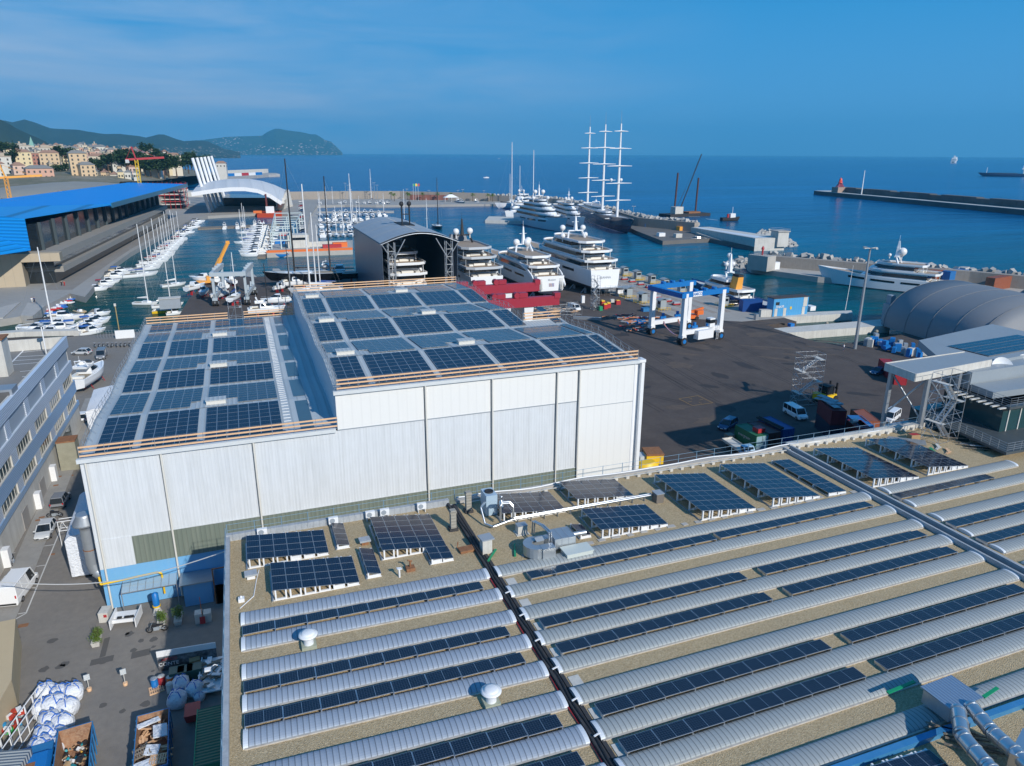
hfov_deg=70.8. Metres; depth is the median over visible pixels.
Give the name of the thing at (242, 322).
solar array
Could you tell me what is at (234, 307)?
roof access frame
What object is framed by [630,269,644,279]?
winch hut
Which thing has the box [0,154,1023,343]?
sea
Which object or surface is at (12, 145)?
dense tree
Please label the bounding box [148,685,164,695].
pallet
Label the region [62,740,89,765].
rubbish heap
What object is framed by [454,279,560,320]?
ship hull
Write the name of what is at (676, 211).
crane barge
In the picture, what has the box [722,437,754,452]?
flatbed lorry
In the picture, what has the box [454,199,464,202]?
motor boat
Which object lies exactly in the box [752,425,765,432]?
red crate
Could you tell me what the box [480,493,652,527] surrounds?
insulated pipe
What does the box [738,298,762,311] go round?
cargo container
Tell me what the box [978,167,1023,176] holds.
cargo ship
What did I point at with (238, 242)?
sailboat
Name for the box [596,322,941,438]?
oil stains
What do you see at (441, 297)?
solar array
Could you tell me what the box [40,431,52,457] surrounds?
window
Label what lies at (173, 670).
waste bin
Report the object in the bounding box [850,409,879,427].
cargo container
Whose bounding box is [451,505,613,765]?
cable run
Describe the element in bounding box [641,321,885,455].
asphalt repairs
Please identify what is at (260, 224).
motor boat
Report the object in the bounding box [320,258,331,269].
motor boat
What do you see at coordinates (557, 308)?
scaffold pile
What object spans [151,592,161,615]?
blue gas cylinder stand
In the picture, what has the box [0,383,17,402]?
roof cooling unit
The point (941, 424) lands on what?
stair scaffold
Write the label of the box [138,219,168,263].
sailboat
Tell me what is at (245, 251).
motor boat
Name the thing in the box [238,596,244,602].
roof drain vent
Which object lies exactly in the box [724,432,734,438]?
pallet stack
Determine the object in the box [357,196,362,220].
sailboat
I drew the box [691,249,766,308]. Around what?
moored ship
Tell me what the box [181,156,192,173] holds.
dense tree
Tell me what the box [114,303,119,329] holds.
rusty pole
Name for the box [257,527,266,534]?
air conditioner
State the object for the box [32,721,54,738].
bulk bag
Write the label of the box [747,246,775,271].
beacon block
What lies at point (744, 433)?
cargo container
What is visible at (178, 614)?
potted shrub
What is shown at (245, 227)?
sailboat
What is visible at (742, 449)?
window
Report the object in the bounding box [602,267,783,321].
shiplift apron
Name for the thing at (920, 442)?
steel tray stack
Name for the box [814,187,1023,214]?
breakwater
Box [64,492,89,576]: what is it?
tarpaulin
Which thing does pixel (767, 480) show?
solar array
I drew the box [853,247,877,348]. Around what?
floodlight mast
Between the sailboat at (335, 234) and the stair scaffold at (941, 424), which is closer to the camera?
the stair scaffold at (941, 424)
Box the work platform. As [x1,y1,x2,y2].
[598,283,636,295]
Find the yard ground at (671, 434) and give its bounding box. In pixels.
[7,276,945,607]
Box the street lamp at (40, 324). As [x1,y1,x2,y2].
[37,323,46,352]
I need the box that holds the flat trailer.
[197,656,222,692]
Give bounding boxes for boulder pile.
[721,256,747,268]
[756,229,798,247]
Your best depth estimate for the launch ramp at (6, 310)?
212.69 m
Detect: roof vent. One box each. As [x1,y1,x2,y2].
[244,569,256,579]
[358,536,370,545]
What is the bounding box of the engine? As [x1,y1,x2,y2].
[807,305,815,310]
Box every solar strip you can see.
[242,581,483,636]
[244,626,509,694]
[244,652,525,728]
[356,714,562,765]
[525,751,584,765]
[526,534,716,580]
[539,572,747,628]
[555,592,772,655]
[594,639,831,717]
[618,667,865,754]
[713,501,873,539]
[757,530,927,575]
[782,546,957,596]
[840,584,1023,644]
[874,614,1023,672]
[892,474,994,501]
[945,503,1023,529]
[975,525,1023,546]
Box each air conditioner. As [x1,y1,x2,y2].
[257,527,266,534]
[328,516,337,524]
[365,510,374,521]
[380,507,388,515]
[417,502,425,512]
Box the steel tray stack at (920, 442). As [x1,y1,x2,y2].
[887,436,926,445]
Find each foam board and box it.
[133,756,158,765]
[137,716,160,729]
[143,744,160,755]
[153,723,166,738]
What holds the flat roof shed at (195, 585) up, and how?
on the service yard at (188, 632)
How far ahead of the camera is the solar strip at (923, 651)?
49.70 m
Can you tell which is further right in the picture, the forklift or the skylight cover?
the forklift
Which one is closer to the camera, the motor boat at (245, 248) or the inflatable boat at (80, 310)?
the inflatable boat at (80, 310)
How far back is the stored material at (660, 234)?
410.80 m
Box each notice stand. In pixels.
[83,674,91,691]
[120,669,127,685]
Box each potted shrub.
[87,626,103,647]
[155,609,166,628]
[171,603,183,625]
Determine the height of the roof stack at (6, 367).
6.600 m
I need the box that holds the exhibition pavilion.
[0,182,187,287]
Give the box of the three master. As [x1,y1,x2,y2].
[574,115,633,233]
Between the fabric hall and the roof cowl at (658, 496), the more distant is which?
the fabric hall
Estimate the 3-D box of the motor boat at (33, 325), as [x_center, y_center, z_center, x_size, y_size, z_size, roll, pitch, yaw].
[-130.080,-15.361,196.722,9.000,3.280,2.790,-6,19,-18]
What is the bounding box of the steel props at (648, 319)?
[636,316,659,321]
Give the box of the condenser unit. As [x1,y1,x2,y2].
[481,487,496,515]
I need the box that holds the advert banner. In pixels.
[156,642,216,671]
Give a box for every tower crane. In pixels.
[0,164,41,197]
[125,147,163,181]
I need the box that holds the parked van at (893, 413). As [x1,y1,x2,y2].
[886,406,901,422]
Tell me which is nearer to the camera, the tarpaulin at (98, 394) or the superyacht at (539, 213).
the tarpaulin at (98, 394)
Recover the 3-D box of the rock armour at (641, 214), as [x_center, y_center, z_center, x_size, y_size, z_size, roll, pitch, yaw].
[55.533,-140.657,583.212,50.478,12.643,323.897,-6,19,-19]
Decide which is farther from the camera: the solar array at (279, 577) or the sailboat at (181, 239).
the sailboat at (181, 239)
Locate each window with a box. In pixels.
[0,426,6,447]
[0,455,14,486]
[1,483,19,517]
[9,402,25,432]
[16,429,32,458]
[22,455,37,484]
[28,382,41,409]
[34,407,48,433]
[40,154,58,163]
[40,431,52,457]
[44,365,55,388]
[49,389,61,411]
[54,411,65,434]
[57,350,67,372]
[62,373,72,393]
[63,425,71,435]
[67,394,76,414]
[71,155,84,174]
[82,166,94,175]
[741,446,753,451]
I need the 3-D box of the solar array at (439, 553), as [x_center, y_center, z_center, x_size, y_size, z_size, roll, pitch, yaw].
[-6.195,14.419,60.797,2.070,0.503,2.310,-6,19,-19]
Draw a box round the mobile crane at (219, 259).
[196,241,229,284]
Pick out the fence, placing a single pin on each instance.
(109, 334)
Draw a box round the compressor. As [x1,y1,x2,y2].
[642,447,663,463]
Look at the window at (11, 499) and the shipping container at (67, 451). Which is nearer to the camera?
the window at (11, 499)
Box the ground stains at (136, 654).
[20,631,157,721]
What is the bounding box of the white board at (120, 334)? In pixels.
[115,329,134,338]
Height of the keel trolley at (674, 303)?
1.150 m
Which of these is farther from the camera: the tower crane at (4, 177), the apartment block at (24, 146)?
the apartment block at (24, 146)
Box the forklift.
[812,380,838,401]
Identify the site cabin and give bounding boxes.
[767,294,809,316]
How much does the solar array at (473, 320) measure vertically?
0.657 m
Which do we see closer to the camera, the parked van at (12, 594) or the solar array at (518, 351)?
the parked van at (12, 594)
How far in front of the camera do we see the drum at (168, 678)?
63.31 m
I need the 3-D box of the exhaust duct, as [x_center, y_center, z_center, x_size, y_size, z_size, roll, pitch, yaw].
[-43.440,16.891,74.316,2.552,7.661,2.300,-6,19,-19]
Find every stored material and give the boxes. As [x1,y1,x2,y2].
[656,232,664,236]
[673,233,681,237]
[676,226,682,230]
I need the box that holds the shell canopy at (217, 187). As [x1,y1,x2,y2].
[186,156,292,212]
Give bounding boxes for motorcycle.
[46,510,62,516]
[146,621,167,632]
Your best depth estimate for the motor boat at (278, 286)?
242.06 m
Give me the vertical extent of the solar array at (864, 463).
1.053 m
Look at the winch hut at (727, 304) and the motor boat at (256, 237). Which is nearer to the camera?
the winch hut at (727, 304)
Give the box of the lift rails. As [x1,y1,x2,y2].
[614,276,729,312]
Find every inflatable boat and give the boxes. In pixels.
[50,306,62,309]
[73,308,86,312]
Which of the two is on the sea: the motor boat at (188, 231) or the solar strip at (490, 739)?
the motor boat at (188, 231)
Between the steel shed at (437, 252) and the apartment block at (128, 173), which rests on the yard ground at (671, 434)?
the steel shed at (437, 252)
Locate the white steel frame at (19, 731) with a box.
[0,684,49,750]
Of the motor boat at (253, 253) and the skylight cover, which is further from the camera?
the motor boat at (253, 253)
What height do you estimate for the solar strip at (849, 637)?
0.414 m
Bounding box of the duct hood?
[920,675,1023,765]
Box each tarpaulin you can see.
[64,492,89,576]
[86,385,113,428]
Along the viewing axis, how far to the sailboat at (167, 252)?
343.95 m
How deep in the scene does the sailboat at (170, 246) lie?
363.98 m
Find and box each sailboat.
[15,247,73,329]
[120,224,157,278]
[129,227,160,271]
[132,262,157,304]
[135,228,162,267]
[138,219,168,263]
[145,224,170,259]
[148,217,174,257]
[151,218,175,254]
[151,259,182,308]
[152,211,178,251]
[156,220,179,248]
[160,210,182,245]
[160,248,185,287]
[163,213,184,243]
[168,213,187,240]
[226,252,242,305]
[234,213,252,243]
[237,204,254,233]
[239,206,254,238]
[262,159,342,280]
[288,184,341,292]
[302,213,336,285]
[306,225,341,286]
[317,200,323,227]
[318,176,357,281]
[332,206,339,236]
[340,201,346,236]
[347,173,354,230]
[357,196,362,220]
[431,186,441,229]
[495,149,516,208]
[530,153,553,206]
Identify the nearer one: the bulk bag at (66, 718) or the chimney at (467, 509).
the bulk bag at (66, 718)
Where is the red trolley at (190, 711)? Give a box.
[184,701,199,722]
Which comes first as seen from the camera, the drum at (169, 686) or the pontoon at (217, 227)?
the drum at (169, 686)
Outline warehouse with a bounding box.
[220,417,1023,765]
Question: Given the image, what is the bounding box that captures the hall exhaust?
[881,294,895,320]
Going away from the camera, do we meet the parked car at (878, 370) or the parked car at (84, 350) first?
the parked car at (878, 370)
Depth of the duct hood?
41.23 m
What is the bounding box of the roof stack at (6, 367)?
[0,334,13,376]
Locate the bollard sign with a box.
[194,597,211,624]
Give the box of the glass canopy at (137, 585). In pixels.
[121,573,179,610]
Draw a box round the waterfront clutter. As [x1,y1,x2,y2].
[125,179,189,206]
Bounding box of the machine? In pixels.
[754,313,758,319]
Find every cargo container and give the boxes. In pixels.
[0,749,32,765]
[193,705,221,765]
[734,423,768,449]
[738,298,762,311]
[747,421,780,447]
[758,416,794,443]
[814,413,844,435]
[816,400,846,424]
[845,415,873,427]
[845,420,870,431]
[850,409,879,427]
[878,359,906,384]
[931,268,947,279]
[941,268,969,279]
[985,275,1011,288]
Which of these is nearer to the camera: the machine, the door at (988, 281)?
the machine
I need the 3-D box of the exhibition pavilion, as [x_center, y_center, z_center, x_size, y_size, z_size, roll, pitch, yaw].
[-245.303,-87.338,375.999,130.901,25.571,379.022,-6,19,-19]
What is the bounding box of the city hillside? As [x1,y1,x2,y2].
[0,169,215,187]
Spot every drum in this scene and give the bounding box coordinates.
[150,676,158,688]
[157,674,165,686]
[166,675,173,681]
[166,681,172,693]
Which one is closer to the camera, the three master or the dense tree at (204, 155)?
the three master
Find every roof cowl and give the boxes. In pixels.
[477,532,494,554]
[652,489,664,503]
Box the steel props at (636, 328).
[619,324,647,330]
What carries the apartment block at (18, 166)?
on the city hillside
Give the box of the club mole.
[216,169,279,178]
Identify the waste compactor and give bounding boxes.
[24,740,54,765]
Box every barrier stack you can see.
[602,303,607,308]
[615,300,620,304]
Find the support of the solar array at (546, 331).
on the hangar
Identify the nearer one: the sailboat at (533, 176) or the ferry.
the sailboat at (533, 176)
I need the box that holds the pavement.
[0,398,89,621]
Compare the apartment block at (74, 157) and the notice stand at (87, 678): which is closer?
the notice stand at (87, 678)
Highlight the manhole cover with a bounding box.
[18,623,28,627]
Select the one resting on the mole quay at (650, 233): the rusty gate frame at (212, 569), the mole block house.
the mole block house
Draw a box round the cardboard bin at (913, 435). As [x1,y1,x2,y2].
[907,433,920,438]
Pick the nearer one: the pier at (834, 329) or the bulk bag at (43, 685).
the bulk bag at (43, 685)
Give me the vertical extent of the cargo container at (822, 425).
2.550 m
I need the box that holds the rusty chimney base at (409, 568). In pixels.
[405,560,415,572]
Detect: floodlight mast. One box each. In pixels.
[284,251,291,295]
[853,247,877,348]
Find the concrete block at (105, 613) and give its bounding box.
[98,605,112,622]
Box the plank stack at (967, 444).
[942,437,994,450]
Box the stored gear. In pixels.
[863,333,926,357]
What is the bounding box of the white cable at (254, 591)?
[240,570,258,608]
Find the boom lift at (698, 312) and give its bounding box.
[691,307,703,319]
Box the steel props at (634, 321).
[620,319,648,325]
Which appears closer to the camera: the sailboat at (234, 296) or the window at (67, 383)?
the window at (67, 383)
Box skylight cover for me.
[560,542,593,558]
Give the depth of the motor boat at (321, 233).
417.69 m
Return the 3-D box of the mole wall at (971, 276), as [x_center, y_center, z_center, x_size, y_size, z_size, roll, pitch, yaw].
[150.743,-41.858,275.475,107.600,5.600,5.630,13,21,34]
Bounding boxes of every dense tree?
[0,141,18,149]
[7,148,19,161]
[50,145,75,163]
[51,163,68,171]
[88,157,106,169]
[98,152,113,172]
[114,152,136,164]
[118,147,128,152]
[125,149,145,165]
[134,153,154,175]
[136,141,153,151]
[136,154,144,174]
[139,153,156,176]
[149,147,161,155]
[150,160,163,177]
[156,158,170,178]
[157,151,180,177]
[165,154,185,177]
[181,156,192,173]
[184,150,196,169]
[195,154,209,170]
[196,154,212,170]
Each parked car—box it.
[33,517,57,540]
[48,491,70,508]
[71,347,92,354]
[80,411,86,421]
[717,415,737,430]
[729,300,738,305]
[869,366,883,375]
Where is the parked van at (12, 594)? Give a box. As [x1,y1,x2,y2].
[0,567,38,606]
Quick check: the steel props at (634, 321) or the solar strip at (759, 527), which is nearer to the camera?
the solar strip at (759, 527)
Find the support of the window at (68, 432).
in the office block at (39, 412)
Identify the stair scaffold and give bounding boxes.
[278,295,293,313]
[590,275,600,308]
[790,351,826,404]
[920,368,970,443]
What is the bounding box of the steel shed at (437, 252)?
[353,201,458,287]
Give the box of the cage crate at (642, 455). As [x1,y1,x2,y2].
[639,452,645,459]
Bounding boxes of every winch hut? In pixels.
[619,266,631,275]
[620,286,635,298]
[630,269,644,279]
[633,291,648,304]
[644,273,659,283]
[656,297,670,311]
[660,277,670,288]
[673,286,685,291]
[715,295,733,307]
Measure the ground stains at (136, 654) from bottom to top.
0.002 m
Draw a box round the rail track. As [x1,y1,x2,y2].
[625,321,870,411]
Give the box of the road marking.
[16,522,63,618]
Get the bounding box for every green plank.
[487,549,496,561]
[886,680,998,697]
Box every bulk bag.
[27,732,51,746]
[31,696,44,719]
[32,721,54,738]
[34,680,54,700]
[37,707,59,726]
[40,691,65,712]
[44,736,64,750]
[48,724,66,735]
[49,682,66,693]
[50,710,74,727]
[55,694,80,714]
[63,679,83,700]
[166,687,186,709]
[172,673,189,689]
[185,679,203,697]
[193,691,204,701]
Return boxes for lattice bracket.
[57,517,71,544]
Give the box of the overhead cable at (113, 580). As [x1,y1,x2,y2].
[0,551,223,584]
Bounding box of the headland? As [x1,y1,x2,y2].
[198,129,342,154]
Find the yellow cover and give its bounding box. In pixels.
[639,459,658,468]
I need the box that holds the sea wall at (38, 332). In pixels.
[0,329,78,337]
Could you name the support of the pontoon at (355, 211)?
on the sea
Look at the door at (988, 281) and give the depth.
251.34 m
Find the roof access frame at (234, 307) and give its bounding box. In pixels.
[227,300,242,318]
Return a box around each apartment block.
[0,153,11,173]
[0,161,6,176]
[10,162,24,174]
[15,149,32,166]
[18,143,30,150]
[23,165,54,176]
[29,145,60,150]
[31,149,40,164]
[38,150,60,164]
[67,150,87,174]
[76,162,95,175]
[88,153,106,169]
[91,145,105,149]
[101,169,108,175]
[110,161,125,181]
[117,169,124,182]
[124,169,133,182]
[126,164,134,182]
[133,169,140,182]
[145,168,163,178]
[166,152,172,174]
[167,153,182,175]
[215,161,227,179]
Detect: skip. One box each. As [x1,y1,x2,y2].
[52,721,97,765]
[132,707,172,765]
[641,307,649,311]
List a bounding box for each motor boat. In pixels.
[17,320,52,329]
[26,325,56,328]
[45,310,83,319]
[45,325,64,328]
[54,319,75,328]
[66,324,96,336]
[71,322,101,328]
[72,357,104,389]
[76,315,109,323]
[76,319,103,324]
[78,324,105,335]
[85,313,110,318]
[88,308,109,315]
[92,284,107,290]
[95,279,114,285]
[103,277,119,282]
[104,271,123,278]
[106,269,129,275]
[109,266,132,272]
[152,308,178,313]
[166,309,182,315]
[174,230,188,234]
[181,229,194,233]
[182,225,195,228]
[183,281,204,294]
[189,273,210,284]
[198,286,208,297]
[210,282,228,300]
[224,276,237,285]
[238,247,265,252]
[240,245,265,256]
[240,245,266,249]
[242,240,266,247]
[242,241,268,245]
[243,239,267,242]
[244,234,268,238]
[245,234,266,240]
[247,227,267,233]
[247,227,269,231]
[247,295,284,316]
[248,232,268,235]
[249,225,269,229]
[251,221,268,227]
[261,293,291,304]
[272,282,285,292]
[279,277,312,287]
[318,229,325,237]
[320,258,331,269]
[325,228,331,236]
[331,214,337,220]
[334,264,344,270]
[339,220,344,227]
[343,214,349,220]
[345,220,352,227]
[346,228,353,236]
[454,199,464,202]
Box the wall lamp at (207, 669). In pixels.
[204,664,221,671]
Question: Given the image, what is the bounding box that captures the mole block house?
[691,227,783,250]
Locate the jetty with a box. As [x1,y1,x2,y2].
[485,216,520,223]
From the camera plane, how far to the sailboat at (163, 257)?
326.39 m
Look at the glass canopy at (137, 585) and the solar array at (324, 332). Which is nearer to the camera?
the glass canopy at (137, 585)
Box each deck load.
[274,239,284,243]
[322,244,341,247]
[332,242,347,246]
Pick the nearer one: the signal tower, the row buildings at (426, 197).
the signal tower
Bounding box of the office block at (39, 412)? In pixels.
[0,336,81,575]
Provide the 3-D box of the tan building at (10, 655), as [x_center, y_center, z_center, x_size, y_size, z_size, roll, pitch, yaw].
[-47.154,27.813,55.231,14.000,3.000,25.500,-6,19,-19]
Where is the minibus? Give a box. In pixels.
[783,402,807,419]
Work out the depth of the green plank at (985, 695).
44.67 m
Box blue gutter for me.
[831,698,1023,765]
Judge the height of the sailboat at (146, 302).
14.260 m
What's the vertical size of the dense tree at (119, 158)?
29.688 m
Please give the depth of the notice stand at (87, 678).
62.67 m
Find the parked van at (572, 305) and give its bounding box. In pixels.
[568,303,580,310]
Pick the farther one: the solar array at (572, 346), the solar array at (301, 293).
the solar array at (301, 293)
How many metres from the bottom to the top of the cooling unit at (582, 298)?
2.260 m
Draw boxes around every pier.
[774,319,889,338]
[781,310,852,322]
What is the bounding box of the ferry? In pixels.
[951,156,957,162]
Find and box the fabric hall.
[881,280,1023,338]
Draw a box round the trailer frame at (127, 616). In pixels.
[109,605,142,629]
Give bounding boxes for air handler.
[523,520,586,558]
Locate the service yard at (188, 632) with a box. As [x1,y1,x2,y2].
[111,593,223,765]
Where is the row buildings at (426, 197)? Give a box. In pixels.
[410,195,447,199]
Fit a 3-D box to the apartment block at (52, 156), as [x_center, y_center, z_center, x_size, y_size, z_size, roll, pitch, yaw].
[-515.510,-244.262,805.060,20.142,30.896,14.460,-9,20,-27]
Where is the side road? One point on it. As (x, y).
(66, 616)
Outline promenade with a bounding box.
[41,224,174,289]
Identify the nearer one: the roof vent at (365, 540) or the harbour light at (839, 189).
the roof vent at (365, 540)
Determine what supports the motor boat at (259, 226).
on the sea
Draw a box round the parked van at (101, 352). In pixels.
[96,346,107,359]
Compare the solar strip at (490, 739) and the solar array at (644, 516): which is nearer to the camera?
the solar strip at (490, 739)
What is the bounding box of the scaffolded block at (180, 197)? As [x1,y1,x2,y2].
[152,182,188,208]
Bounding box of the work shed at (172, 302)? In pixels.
[158,296,180,308]
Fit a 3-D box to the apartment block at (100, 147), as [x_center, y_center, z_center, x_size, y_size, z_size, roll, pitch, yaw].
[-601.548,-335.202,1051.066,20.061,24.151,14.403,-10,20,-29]
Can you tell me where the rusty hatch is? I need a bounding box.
[457,542,474,553]
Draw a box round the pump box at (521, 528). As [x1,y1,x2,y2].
[513,521,529,536]
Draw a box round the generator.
[759,309,771,316]
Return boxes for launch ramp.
[0,302,20,318]
[21,303,45,323]
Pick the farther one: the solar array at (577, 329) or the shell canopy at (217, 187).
the shell canopy at (217, 187)
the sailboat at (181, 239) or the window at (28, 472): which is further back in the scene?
the sailboat at (181, 239)
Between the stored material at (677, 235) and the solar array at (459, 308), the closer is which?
the solar array at (459, 308)
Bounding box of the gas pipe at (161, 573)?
[98,571,165,593]
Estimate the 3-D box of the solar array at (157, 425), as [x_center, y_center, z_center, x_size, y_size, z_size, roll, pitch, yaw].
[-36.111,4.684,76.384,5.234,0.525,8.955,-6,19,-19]
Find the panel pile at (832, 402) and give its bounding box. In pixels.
[814,394,843,407]
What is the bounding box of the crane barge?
[659,154,710,217]
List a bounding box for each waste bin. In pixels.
[168,664,184,677]
[177,663,192,674]
[187,661,201,680]
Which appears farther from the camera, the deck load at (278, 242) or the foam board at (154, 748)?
the deck load at (278, 242)
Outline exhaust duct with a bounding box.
[72,510,101,579]
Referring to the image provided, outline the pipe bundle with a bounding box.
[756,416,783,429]
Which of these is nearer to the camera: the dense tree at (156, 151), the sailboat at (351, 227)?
the sailboat at (351, 227)
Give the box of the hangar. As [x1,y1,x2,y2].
[76,277,645,608]
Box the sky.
[0,0,1023,156]
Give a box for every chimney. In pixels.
[448,508,458,531]
[463,490,473,513]
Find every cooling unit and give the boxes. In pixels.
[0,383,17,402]
[581,295,584,302]
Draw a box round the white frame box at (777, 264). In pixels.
[775,261,779,269]
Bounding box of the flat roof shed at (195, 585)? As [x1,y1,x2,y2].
[179,568,213,606]
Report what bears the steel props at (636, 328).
on the yard ground at (671, 434)
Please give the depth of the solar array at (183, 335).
114.99 m
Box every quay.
[0,190,553,326]
[629,224,753,250]
[747,268,1023,291]
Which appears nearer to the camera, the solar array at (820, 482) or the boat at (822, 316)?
the solar array at (820, 482)
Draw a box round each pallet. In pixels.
[132,744,151,760]
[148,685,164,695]
[149,752,166,765]
[573,316,601,320]
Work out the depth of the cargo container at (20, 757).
52.97 m
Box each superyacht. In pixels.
[382,239,426,286]
[449,219,502,294]
[491,226,565,295]
[505,196,523,216]
[511,186,530,205]
[513,185,567,231]
[531,216,619,292]
[552,192,584,227]
[818,235,942,292]
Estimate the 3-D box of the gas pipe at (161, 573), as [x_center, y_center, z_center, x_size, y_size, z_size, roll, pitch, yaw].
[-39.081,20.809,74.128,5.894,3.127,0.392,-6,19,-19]
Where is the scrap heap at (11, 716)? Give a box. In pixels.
[1,705,24,734]
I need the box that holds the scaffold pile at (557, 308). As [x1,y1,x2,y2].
[533,302,580,318]
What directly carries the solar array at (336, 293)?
on the hangar
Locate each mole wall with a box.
[290,191,488,200]
[489,195,698,230]
[776,256,1023,288]
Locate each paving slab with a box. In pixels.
[505,577,629,757]
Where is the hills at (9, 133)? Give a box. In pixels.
[0,120,48,144]
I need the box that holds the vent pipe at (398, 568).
[396,567,401,577]
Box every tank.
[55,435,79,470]
[615,288,622,293]
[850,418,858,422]
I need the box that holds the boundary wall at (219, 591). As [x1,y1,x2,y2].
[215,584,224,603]
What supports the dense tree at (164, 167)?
on the city hillside
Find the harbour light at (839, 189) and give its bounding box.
[831,178,845,192]
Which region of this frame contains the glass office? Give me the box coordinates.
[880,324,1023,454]
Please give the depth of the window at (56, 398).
109.31 m
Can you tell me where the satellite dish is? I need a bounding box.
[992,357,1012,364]
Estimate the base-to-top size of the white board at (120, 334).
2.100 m
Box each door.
[21,505,30,530]
[39,476,46,496]
[756,435,767,449]
[768,433,779,446]
[782,429,793,443]
[829,426,843,434]
[831,411,845,424]
[870,422,879,427]
[941,271,949,279]
[985,278,994,286]
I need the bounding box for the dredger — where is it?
[253,194,281,217]
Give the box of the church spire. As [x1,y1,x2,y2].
[29,137,34,146]
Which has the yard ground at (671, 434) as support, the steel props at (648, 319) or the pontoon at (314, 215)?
the steel props at (648, 319)
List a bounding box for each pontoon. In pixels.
[198,224,279,229]
[257,224,276,258]
[266,212,352,257]
[307,208,317,240]
[318,211,393,212]
[319,221,361,222]
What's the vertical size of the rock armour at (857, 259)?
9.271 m
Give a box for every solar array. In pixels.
[94,415,140,453]
[110,393,149,414]
[122,373,155,392]
[130,359,161,372]
[137,342,166,358]
[140,409,199,447]
[144,332,170,341]
[149,323,172,331]
[150,388,202,410]
[158,368,204,389]
[163,355,206,369]
[168,339,208,355]
[173,330,209,339]
[176,321,210,329]
[205,400,282,439]
[208,381,276,401]
[210,363,273,384]
[212,350,270,363]
[213,335,267,352]
[215,317,263,327]
[215,326,264,335]
[245,529,328,569]
[269,555,359,601]
[298,291,315,294]
[302,298,326,312]
[309,313,329,319]
[313,322,343,341]
[320,289,364,296]
[322,342,349,352]
[326,296,374,311]
[330,356,368,386]
[330,523,349,550]
[334,310,385,319]
[341,318,398,338]
[351,337,415,352]
[358,547,381,579]
[362,286,401,293]
[363,350,435,382]
[369,514,445,560]
[371,293,421,307]
[383,307,426,316]
[393,314,453,334]
[404,284,451,290]
[408,333,464,347]
[416,290,467,304]
[424,546,453,565]
[425,345,500,375]
[430,304,483,311]
[444,311,504,329]
[445,283,468,288]
[458,289,485,301]
[462,329,530,341]
[475,302,504,309]
[484,340,561,369]
[493,309,526,325]
[495,491,565,522]
[514,325,580,337]
[535,307,562,322]
[541,336,617,362]
[558,479,633,505]
[560,324,591,333]
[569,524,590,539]
[579,504,667,538]
[589,335,628,357]
[652,473,755,520]
[717,463,819,506]
[770,459,845,496]
[813,447,918,487]
[864,438,967,475]
[870,748,947,765]
[949,335,1023,355]
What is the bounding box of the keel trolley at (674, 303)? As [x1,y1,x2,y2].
[671,301,680,305]
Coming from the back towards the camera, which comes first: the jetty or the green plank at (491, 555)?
the jetty
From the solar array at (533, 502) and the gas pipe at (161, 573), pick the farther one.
the gas pipe at (161, 573)
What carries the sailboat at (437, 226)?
on the sea
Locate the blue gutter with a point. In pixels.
(914, 741)
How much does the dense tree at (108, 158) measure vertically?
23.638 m
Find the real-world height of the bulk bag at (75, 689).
1.741 m
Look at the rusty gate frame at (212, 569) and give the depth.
74.38 m
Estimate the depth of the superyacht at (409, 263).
222.03 m
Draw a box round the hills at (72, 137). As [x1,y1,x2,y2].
[2,120,240,157]
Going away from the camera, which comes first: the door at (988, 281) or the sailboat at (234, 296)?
the sailboat at (234, 296)
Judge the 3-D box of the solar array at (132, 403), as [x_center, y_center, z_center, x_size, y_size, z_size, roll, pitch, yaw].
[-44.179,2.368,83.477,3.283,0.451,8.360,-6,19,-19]
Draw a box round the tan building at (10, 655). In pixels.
[0,619,21,740]
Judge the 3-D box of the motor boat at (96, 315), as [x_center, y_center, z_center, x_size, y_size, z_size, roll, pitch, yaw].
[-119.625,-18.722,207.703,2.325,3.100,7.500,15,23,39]
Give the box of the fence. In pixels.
[96,329,138,338]
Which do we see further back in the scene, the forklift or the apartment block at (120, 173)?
the apartment block at (120, 173)
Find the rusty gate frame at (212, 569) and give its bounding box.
[211,567,223,603]
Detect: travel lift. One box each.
[209,262,256,305]
[646,279,728,345]
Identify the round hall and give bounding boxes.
[0,181,180,208]
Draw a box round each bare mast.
[263,263,268,314]
[284,241,290,295]
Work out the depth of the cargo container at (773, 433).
115.99 m
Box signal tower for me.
[770,228,790,246]
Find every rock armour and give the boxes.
[489,193,699,225]
[767,250,1023,274]
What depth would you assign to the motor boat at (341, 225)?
473.01 m
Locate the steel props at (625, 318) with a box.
[602,313,647,319]
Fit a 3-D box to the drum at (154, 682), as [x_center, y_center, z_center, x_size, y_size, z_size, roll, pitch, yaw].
[-31.485,26.367,63.398,0.600,0.930,0.600,-6,19,-19]
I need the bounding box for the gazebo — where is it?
[443,194,456,201]
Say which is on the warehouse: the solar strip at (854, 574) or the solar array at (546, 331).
the solar strip at (854, 574)
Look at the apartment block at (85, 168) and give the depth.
709.85 m
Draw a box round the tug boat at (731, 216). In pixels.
[720,211,739,220]
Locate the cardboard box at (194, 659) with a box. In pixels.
[189,656,199,663]
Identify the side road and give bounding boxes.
[0,332,142,765]
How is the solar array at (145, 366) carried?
on the hangar
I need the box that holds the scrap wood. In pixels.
[130,715,173,765]
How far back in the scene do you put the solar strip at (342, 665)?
47.88 m
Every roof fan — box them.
[298,628,317,651]
[480,683,501,708]
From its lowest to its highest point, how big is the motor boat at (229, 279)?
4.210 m
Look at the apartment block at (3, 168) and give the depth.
683.03 m

